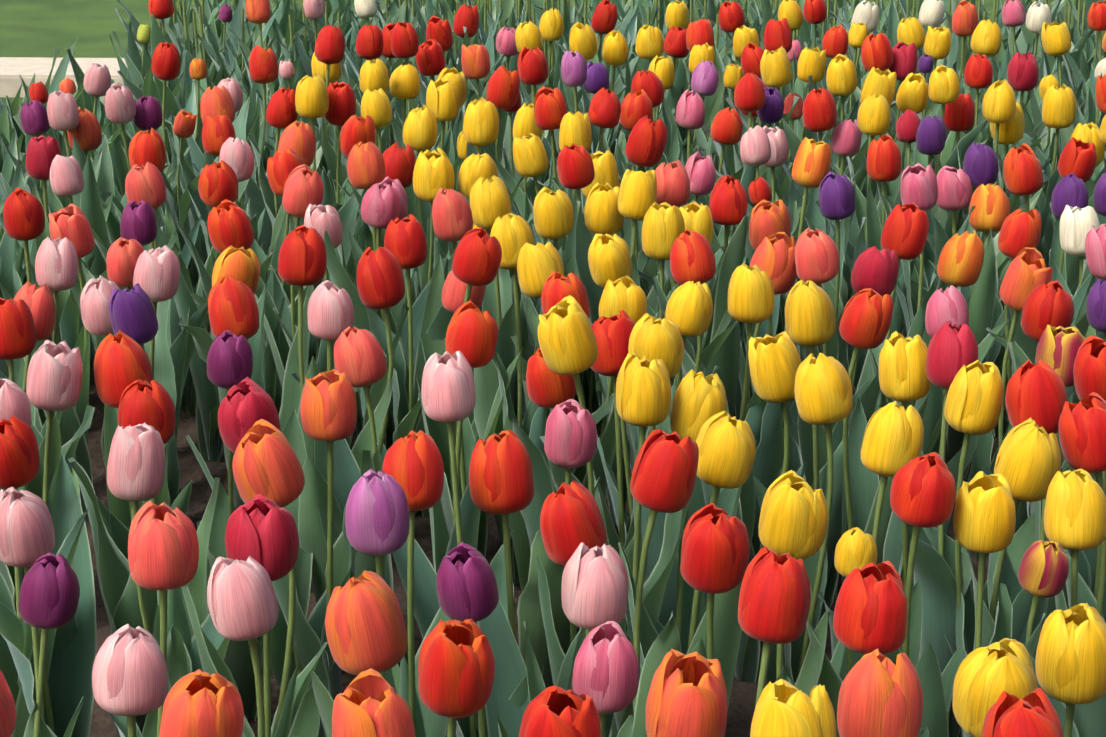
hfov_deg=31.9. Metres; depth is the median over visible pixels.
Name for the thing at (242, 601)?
tulip
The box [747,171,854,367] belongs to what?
tulip
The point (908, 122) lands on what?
tulip
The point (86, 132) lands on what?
tulip
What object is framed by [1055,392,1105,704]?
tulip
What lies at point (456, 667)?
tulip
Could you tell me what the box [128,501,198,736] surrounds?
tulip
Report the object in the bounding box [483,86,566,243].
tulip
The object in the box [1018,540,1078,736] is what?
tulip
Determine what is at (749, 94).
tulip
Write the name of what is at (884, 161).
tulip
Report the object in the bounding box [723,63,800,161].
tulip
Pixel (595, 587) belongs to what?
tulip
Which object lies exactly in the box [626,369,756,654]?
tulip
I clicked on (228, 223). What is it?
tulip
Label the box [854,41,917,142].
tulip
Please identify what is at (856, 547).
tulip
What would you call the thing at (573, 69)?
tulip
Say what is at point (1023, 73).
tulip
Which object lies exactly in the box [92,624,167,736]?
tulip
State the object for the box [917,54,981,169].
tulip
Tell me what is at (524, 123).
tulip
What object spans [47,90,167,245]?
tulip
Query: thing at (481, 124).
tulip
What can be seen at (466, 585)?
tulip
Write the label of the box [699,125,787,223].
tulip
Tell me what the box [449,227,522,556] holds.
tulip
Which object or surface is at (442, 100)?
tulip
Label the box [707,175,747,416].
tulip
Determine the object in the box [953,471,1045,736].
tulip
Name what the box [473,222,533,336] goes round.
tulip
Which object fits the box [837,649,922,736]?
tulip
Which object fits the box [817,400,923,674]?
tulip
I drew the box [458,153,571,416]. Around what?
tulip
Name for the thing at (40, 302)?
tulip
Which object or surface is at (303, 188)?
tulip
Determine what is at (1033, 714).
tulip
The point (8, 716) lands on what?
tulip
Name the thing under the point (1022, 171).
tulip
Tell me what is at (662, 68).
tulip
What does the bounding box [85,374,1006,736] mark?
bed soil
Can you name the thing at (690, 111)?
pink tulip
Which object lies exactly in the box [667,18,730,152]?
tulip
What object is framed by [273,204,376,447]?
tulip
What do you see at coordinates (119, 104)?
tulip
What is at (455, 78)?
tulip
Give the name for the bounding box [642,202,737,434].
tulip
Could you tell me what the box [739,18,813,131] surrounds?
tulip
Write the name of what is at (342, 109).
tulip
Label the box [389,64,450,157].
tulip
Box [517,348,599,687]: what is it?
tulip
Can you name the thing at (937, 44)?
tulip
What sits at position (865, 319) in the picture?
tulip
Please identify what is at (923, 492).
tulip
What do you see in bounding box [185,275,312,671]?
tulip
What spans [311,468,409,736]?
tulip
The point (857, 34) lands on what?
tulip
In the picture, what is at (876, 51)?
tulip
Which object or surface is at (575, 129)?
tulip
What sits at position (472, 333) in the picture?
tulip
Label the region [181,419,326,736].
tulip
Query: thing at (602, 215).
tulip
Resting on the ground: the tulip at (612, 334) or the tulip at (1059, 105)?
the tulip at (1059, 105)
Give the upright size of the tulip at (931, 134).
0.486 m
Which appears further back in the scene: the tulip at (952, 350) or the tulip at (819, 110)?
the tulip at (819, 110)
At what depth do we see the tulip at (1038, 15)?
4.50 m
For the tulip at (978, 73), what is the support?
on the ground
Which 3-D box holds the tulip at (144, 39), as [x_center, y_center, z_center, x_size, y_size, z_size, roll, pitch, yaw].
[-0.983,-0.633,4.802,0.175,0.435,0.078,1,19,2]
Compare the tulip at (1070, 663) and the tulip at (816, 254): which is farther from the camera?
the tulip at (816, 254)
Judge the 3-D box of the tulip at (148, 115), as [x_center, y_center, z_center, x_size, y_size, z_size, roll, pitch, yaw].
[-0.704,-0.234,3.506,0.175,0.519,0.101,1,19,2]
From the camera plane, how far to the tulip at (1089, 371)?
2.13 m
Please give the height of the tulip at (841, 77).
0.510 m
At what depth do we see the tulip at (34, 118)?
3.54 m
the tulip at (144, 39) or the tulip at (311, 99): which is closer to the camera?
the tulip at (311, 99)
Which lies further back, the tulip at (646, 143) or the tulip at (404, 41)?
the tulip at (404, 41)
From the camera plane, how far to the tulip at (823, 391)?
2.12 m
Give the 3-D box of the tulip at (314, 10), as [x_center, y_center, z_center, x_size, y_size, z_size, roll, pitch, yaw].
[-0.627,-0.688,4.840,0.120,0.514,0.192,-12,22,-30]
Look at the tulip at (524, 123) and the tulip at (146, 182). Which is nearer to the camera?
the tulip at (146, 182)
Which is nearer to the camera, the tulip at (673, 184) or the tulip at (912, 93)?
the tulip at (673, 184)
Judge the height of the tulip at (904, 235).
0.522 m
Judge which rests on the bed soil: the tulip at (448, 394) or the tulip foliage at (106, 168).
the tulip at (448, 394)
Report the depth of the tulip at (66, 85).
4.10 m
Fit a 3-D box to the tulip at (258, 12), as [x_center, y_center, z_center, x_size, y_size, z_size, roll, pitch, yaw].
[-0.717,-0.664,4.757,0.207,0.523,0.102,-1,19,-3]
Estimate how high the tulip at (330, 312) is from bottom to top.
0.538 m
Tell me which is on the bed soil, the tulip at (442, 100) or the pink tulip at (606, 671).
the pink tulip at (606, 671)
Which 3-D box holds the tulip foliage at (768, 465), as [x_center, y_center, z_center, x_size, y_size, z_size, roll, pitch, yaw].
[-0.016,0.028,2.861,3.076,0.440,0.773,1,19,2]
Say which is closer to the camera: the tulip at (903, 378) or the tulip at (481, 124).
the tulip at (903, 378)
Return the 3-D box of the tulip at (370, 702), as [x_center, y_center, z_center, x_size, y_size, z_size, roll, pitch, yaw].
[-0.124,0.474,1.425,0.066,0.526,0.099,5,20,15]
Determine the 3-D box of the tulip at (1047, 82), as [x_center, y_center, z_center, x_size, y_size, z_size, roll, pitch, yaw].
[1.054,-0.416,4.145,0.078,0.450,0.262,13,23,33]
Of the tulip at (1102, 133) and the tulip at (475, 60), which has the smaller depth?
the tulip at (1102, 133)
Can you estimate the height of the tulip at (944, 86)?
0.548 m
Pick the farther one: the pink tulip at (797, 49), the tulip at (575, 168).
the pink tulip at (797, 49)
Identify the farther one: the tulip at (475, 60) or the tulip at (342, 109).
the tulip at (475, 60)
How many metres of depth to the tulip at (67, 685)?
2.12 m
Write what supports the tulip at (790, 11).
on the ground
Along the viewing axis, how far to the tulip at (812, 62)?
3.97 m
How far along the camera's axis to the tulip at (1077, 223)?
2.78 m
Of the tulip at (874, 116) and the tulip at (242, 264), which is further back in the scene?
the tulip at (874, 116)
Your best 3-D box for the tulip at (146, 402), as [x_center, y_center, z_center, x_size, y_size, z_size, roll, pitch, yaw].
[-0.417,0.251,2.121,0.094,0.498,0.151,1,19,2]
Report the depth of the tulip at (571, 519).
1.86 m
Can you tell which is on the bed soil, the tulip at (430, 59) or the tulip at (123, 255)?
the tulip at (123, 255)
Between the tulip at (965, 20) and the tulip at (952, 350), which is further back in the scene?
the tulip at (965, 20)
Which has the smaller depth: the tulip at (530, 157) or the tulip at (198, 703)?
the tulip at (198, 703)
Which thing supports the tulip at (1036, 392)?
on the bed soil
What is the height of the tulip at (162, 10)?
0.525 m
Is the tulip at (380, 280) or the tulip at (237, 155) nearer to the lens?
the tulip at (380, 280)
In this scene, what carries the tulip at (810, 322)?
on the bed soil
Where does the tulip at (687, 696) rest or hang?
on the bed soil
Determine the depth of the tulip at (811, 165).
3.10 m
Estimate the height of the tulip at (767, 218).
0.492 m
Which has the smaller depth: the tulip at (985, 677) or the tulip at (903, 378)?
the tulip at (985, 677)
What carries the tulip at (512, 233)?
on the bed soil
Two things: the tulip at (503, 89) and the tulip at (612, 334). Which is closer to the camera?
the tulip at (612, 334)
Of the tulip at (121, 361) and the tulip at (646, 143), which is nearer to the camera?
the tulip at (121, 361)
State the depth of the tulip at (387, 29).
4.32 m
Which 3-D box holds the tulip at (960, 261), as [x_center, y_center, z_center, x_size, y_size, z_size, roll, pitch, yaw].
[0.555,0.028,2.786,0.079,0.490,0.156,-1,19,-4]
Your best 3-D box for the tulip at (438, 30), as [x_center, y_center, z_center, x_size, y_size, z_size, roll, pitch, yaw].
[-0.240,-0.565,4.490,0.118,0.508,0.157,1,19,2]
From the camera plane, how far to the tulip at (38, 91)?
4.09 m
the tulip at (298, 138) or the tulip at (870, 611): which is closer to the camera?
the tulip at (870, 611)
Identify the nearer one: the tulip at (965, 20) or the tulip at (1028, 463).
the tulip at (1028, 463)
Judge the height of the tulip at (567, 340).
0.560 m
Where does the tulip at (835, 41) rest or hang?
on the ground
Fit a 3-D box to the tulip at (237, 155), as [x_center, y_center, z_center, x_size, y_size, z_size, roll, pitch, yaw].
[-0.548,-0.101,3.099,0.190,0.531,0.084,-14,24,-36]
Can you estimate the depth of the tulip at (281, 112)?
3.46 m
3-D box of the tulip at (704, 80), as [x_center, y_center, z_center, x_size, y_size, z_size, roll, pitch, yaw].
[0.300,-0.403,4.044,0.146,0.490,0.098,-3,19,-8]
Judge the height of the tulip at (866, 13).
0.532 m
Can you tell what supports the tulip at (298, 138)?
on the bed soil
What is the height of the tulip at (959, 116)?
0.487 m
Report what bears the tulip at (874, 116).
on the bed soil
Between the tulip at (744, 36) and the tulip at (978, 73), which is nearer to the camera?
the tulip at (978, 73)
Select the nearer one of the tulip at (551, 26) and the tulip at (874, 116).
the tulip at (874, 116)
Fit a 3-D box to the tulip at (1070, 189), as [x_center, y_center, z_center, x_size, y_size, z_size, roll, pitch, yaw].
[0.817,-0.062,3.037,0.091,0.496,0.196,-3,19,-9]
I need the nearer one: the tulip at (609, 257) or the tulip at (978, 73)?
the tulip at (609, 257)
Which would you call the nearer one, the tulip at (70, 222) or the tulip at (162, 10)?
the tulip at (70, 222)
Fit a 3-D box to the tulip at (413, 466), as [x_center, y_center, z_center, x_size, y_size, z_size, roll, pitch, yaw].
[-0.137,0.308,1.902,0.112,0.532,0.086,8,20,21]
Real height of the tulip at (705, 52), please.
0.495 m
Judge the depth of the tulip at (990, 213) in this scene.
2.93 m
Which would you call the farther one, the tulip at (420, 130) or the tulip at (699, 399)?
the tulip at (420, 130)
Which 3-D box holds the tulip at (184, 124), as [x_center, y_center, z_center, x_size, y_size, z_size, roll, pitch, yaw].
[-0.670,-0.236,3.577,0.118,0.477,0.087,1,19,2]
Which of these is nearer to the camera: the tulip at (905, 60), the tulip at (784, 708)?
the tulip at (784, 708)
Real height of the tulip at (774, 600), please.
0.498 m
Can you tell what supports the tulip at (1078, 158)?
on the bed soil
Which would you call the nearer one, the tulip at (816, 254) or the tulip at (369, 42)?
the tulip at (816, 254)
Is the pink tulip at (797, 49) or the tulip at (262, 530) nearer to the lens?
the tulip at (262, 530)
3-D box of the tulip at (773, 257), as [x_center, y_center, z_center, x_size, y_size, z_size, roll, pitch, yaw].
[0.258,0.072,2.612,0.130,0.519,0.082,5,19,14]
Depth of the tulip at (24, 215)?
2.83 m
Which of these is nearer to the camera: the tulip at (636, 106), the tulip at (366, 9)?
the tulip at (636, 106)
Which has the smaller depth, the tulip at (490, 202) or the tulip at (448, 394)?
the tulip at (448, 394)
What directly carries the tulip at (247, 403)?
on the bed soil
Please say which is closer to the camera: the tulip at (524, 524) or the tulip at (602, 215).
the tulip at (524, 524)
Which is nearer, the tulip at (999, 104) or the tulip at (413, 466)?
the tulip at (413, 466)
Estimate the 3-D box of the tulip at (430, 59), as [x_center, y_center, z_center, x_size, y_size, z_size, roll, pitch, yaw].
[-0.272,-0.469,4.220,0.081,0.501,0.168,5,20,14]
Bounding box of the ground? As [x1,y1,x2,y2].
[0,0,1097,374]
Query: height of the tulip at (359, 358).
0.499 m
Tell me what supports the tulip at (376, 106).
on the ground
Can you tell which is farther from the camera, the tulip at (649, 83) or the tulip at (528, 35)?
the tulip at (528, 35)
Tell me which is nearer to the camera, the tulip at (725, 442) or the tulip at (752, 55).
the tulip at (725, 442)
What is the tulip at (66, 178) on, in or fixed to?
on the bed soil
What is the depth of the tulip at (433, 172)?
2.98 m
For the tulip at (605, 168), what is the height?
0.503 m
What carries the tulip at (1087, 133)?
on the ground
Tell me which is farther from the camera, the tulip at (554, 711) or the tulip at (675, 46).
the tulip at (675, 46)
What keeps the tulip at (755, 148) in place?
on the bed soil
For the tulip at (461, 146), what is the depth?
3.54 m
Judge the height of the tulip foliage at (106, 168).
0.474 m
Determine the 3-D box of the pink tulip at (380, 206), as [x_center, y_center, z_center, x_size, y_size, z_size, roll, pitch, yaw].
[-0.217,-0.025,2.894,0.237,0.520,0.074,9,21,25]
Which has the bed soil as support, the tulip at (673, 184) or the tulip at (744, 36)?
the tulip at (673, 184)
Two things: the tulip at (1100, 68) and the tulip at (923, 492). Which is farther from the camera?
the tulip at (1100, 68)
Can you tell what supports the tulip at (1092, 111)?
on the ground
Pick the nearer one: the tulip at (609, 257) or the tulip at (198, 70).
the tulip at (609, 257)
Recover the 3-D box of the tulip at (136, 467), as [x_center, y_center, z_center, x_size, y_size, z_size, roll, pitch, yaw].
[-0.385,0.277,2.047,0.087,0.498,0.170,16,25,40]
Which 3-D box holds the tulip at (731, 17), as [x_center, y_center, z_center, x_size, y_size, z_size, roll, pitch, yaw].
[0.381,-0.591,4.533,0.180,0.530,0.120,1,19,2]
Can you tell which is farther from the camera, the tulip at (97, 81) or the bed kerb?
the bed kerb
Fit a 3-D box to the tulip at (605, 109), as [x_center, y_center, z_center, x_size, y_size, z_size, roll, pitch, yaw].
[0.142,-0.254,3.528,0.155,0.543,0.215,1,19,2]
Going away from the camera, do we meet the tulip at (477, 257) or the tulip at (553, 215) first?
the tulip at (477, 257)
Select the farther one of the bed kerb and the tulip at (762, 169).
the bed kerb
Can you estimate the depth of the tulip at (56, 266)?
2.48 m
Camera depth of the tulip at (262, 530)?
1.67 m
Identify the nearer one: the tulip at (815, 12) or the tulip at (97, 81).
the tulip at (97, 81)
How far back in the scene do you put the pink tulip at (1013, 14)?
4.65 m
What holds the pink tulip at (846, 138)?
in the bed soil
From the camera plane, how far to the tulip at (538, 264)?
2.44 m
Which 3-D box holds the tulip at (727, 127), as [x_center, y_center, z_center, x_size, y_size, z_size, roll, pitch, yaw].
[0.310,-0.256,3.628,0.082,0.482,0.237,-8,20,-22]
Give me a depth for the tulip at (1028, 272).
2.51 m
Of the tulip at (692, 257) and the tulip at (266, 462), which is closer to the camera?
the tulip at (266, 462)
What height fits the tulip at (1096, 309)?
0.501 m
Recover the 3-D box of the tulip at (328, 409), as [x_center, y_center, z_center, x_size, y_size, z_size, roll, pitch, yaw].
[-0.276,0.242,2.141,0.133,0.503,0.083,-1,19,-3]
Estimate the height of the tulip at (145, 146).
0.530 m
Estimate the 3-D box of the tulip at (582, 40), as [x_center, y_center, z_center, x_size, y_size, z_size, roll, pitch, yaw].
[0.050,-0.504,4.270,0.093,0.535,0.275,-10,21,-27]
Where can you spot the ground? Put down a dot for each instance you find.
(36, 28)
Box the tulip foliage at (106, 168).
[0,0,1105,436]
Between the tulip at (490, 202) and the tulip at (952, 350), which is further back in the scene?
the tulip at (490, 202)
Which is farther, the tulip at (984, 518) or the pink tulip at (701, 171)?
the pink tulip at (701, 171)
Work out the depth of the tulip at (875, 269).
2.54 m
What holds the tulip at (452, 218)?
on the bed soil
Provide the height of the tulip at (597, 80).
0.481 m
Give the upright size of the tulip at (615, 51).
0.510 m
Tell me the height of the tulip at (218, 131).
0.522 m
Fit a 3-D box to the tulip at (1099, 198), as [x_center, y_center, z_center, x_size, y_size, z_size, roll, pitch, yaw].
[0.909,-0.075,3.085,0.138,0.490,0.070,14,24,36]
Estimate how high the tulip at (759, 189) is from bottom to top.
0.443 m
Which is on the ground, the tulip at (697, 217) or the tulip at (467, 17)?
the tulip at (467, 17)
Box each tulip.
[0,100,66,206]
[0,135,94,340]
[0,203,94,517]
[0,297,35,614]
[0,378,88,736]
[0,415,96,736]
[0,487,54,736]
[0,670,16,736]
[3,187,108,432]
[6,106,102,367]
[13,63,124,159]
[13,281,60,499]
[18,553,84,736]
[19,74,55,137]
[23,340,82,656]
[27,77,83,135]
[31,236,94,469]
[34,155,84,407]
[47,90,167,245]
[68,283,191,571]
[80,275,168,559]
[83,200,156,464]
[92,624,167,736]
[100,82,190,248]
[106,95,202,252]
[106,237,179,505]
[107,422,229,687]
[112,24,182,99]
[118,379,219,649]
[120,42,191,218]
[124,161,165,302]
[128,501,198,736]
[133,245,179,506]
[146,0,185,108]
[159,669,243,736]
[161,109,201,287]
[169,58,206,183]
[175,86,234,264]
[179,245,313,431]
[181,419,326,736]
[185,275,312,671]
[191,137,272,313]
[197,4,279,94]
[197,330,263,720]
[199,120,315,349]
[207,556,277,736]
[217,77,300,219]
[218,0,299,95]
[218,377,374,688]
[225,494,319,736]
[233,369,356,736]
[248,87,303,231]
[254,164,334,388]
[266,24,344,174]
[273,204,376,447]
[278,224,326,593]
[279,60,358,132]
[291,247,408,456]
[294,0,324,84]
[295,74,328,170]
[298,280,392,672]
[310,326,393,591]
[311,52,391,145]
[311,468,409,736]
[321,81,356,211]
[324,176,414,450]
[325,569,407,675]
[332,668,415,736]
[336,24,395,167]
[337,141,452,372]
[347,147,454,314]
[348,182,452,428]
[354,0,392,71]
[357,23,395,145]
[359,58,389,152]
[361,88,391,153]
[366,214,426,516]
[382,142,419,309]
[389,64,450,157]
[391,21,418,125]
[391,67,466,146]
[393,351,513,736]
[402,38,444,118]
[403,104,464,262]
[413,188,472,517]
[415,77,463,205]
[415,270,493,534]
[421,15,473,126]
[436,542,498,736]
[438,4,505,80]
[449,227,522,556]
[456,131,478,202]
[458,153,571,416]
[461,44,499,160]
[463,97,498,204]
[470,175,537,422]
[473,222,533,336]
[474,26,555,106]
[474,213,538,583]
[478,480,607,736]
[483,46,548,182]
[484,91,552,203]
[494,242,564,492]
[497,621,638,736]
[502,21,548,136]
[508,8,582,123]
[509,103,583,242]
[511,111,634,244]
[513,133,573,257]
[517,187,573,418]
[517,348,599,687]
[519,685,600,736]
[522,234,631,498]
[532,143,594,402]
[536,399,625,736]
[538,295,642,640]
[558,51,611,194]
[561,542,633,736]
[563,0,624,111]
[567,22,625,112]
[569,61,661,149]
[575,183,678,429]
[582,30,627,114]
[582,150,631,433]
[589,87,672,162]
[590,310,634,554]
[597,275,682,539]
[609,352,696,736]
[615,70,687,180]
[618,169,729,472]
[618,411,755,710]
[619,26,704,119]
[620,56,674,170]
[620,115,667,291]
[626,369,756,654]
[628,313,683,626]
[630,429,698,736]
[635,24,687,141]
[638,151,746,357]
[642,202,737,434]
[646,649,726,736]
[647,160,745,376]
[657,201,731,386]
[663,60,727,162]
[664,0,689,95]
[665,281,742,522]
[676,89,743,206]
[680,503,829,696]
[689,43,724,137]
[692,125,801,243]
[698,177,803,417]
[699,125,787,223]
[701,330,807,682]
[704,1,744,103]
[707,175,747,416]
[718,42,769,175]
[720,199,824,428]
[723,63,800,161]
[726,46,792,188]
[726,263,773,546]
[730,72,770,207]
[733,25,758,58]
[733,79,775,180]
[736,87,826,203]
[736,93,802,159]
[738,546,810,707]
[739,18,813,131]
[744,232,796,448]
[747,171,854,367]
[750,679,835,736]
[753,353,852,686]
[757,0,802,117]
[758,470,847,686]
[775,46,825,189]
[782,40,840,100]
[782,119,860,264]
[785,279,859,619]
[786,560,907,685]
[788,87,855,257]
[788,228,878,602]
[790,0,826,90]
[791,137,844,359]
[804,0,878,113]
[805,54,868,174]
[806,527,928,736]
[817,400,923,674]
[824,246,898,453]
[831,67,901,226]
[832,93,933,246]
[834,108,920,228]
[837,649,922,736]
[844,22,867,119]
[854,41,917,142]
[866,72,987,205]
[867,165,972,334]
[869,201,1010,454]
[876,64,992,220]
[879,141,998,305]
[879,331,937,658]
[885,452,962,736]
[891,17,928,127]
[891,163,975,405]
[892,285,976,533]
[909,321,978,736]
[911,230,984,453]
[913,93,1009,232]
[916,115,980,260]
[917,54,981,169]
[918,0,957,67]
[924,26,951,161]
[924,360,1035,736]
[945,183,1009,478]
[952,0,977,94]
[952,638,1037,736]
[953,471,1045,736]
[957,102,1024,219]
[959,19,1009,134]
[960,53,1042,162]
[966,417,1064,650]
[981,688,1063,736]
[982,79,1020,238]
[982,359,1067,659]
[985,223,1105,479]
[989,247,1088,554]
[991,1,1051,106]
[991,52,1054,205]
[993,84,1076,251]
[996,0,1025,95]
[1006,279,1105,517]
[1008,280,1073,541]
[1018,540,1078,736]
[1023,74,1059,168]
[1035,602,1105,736]
[1041,21,1070,167]
[1044,469,1105,736]
[1049,172,1094,298]
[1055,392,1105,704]
[1057,137,1096,289]
[1060,205,1099,289]
[1064,336,1105,622]
[1070,121,1104,185]
[1074,58,1105,128]
[1087,56,1097,108]
[1088,31,1105,128]
[1093,172,1105,284]
[1099,114,1105,143]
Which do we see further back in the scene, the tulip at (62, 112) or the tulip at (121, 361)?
the tulip at (62, 112)
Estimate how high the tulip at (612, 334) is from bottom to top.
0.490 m
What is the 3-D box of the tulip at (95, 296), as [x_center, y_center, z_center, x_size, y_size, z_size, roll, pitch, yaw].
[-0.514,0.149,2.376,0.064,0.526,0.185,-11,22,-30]
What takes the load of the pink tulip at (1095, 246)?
on the bed soil
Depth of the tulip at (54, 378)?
2.06 m
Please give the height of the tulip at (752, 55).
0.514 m
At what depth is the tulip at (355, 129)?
3.26 m
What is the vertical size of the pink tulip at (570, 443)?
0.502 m
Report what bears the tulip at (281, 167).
on the bed soil
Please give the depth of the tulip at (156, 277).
2.40 m
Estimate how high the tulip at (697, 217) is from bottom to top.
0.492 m
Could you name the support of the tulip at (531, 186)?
on the ground
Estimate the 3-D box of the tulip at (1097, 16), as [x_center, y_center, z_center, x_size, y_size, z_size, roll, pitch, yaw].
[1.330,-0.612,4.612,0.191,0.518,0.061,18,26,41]
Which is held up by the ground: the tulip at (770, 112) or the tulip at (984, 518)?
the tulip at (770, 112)
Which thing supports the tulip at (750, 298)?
on the bed soil
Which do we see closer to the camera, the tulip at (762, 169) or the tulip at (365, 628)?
the tulip at (365, 628)
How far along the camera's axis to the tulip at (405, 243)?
2.79 m
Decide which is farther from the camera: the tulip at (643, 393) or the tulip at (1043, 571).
the tulip at (643, 393)
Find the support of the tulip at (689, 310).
on the bed soil
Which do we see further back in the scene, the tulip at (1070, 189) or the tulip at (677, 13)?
the tulip at (677, 13)
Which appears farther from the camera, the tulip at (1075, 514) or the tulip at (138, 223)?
the tulip at (138, 223)
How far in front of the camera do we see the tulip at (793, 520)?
1.78 m
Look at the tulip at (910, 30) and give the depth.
4.28 m
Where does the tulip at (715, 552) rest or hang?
on the bed soil
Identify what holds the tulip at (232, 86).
on the ground
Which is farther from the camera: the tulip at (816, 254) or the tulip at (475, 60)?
the tulip at (475, 60)
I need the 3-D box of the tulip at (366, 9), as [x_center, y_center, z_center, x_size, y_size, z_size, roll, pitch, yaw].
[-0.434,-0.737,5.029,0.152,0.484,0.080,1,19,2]
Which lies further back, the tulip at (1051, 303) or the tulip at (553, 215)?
the tulip at (553, 215)
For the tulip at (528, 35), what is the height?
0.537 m
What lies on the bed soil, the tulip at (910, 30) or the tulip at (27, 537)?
the tulip at (27, 537)
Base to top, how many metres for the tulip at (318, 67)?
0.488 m
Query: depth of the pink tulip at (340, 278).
2.86 m
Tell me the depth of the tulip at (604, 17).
4.56 m
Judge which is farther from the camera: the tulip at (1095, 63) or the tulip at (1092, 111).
the tulip at (1095, 63)
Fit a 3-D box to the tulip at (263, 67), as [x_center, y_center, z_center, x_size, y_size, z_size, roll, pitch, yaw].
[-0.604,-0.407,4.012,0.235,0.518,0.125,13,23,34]
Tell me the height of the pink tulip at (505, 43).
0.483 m
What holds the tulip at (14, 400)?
on the bed soil
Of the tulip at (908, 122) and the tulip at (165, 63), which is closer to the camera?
the tulip at (908, 122)
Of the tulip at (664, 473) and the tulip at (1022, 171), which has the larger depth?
the tulip at (1022, 171)
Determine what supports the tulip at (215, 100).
on the ground
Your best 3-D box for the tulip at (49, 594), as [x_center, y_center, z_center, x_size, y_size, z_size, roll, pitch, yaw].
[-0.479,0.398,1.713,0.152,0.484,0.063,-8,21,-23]
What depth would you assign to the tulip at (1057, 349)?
2.17 m
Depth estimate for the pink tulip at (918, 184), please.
2.84 m
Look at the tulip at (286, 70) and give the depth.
4.13 m
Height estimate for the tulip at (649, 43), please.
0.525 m
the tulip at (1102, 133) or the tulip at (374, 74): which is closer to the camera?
the tulip at (1102, 133)
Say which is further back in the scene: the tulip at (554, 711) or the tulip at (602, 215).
the tulip at (602, 215)
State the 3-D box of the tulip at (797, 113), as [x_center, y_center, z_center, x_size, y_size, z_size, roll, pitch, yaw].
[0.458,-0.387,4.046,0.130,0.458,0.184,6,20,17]
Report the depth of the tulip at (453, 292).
2.63 m
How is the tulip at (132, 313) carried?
on the bed soil
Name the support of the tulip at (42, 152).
on the bed soil
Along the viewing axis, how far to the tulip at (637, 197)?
2.86 m
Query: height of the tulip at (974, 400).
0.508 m
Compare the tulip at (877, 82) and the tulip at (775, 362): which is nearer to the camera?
the tulip at (775, 362)
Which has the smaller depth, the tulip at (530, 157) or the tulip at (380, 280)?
the tulip at (380, 280)
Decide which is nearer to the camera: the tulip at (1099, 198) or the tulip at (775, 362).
the tulip at (775, 362)
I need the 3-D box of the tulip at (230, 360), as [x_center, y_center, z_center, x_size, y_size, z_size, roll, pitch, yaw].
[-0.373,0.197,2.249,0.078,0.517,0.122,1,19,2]
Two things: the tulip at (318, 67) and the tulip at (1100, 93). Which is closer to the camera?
the tulip at (1100, 93)
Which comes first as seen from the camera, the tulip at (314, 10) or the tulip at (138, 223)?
the tulip at (138, 223)
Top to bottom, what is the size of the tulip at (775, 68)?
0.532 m
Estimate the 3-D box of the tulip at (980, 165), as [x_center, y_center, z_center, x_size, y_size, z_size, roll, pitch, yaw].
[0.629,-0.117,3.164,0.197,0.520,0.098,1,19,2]
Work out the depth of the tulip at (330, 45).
4.03 m
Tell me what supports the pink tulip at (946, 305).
on the bed soil
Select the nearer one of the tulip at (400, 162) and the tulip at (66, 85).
the tulip at (400, 162)
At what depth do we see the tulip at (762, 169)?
3.79 m
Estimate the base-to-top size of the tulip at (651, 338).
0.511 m
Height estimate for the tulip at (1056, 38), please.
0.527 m
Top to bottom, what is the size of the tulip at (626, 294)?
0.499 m
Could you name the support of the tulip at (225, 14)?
on the ground
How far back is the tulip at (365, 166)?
2.97 m
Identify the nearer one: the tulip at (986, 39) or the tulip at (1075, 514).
the tulip at (1075, 514)
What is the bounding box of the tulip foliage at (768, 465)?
[0,195,1103,564]
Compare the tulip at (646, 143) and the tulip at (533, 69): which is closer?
the tulip at (646, 143)
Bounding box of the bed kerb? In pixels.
[0,57,126,97]
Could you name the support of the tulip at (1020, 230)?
on the bed soil
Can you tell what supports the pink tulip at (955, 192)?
on the bed soil
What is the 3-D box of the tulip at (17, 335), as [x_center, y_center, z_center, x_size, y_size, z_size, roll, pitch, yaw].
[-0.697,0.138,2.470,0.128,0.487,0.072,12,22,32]
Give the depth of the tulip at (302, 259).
2.51 m

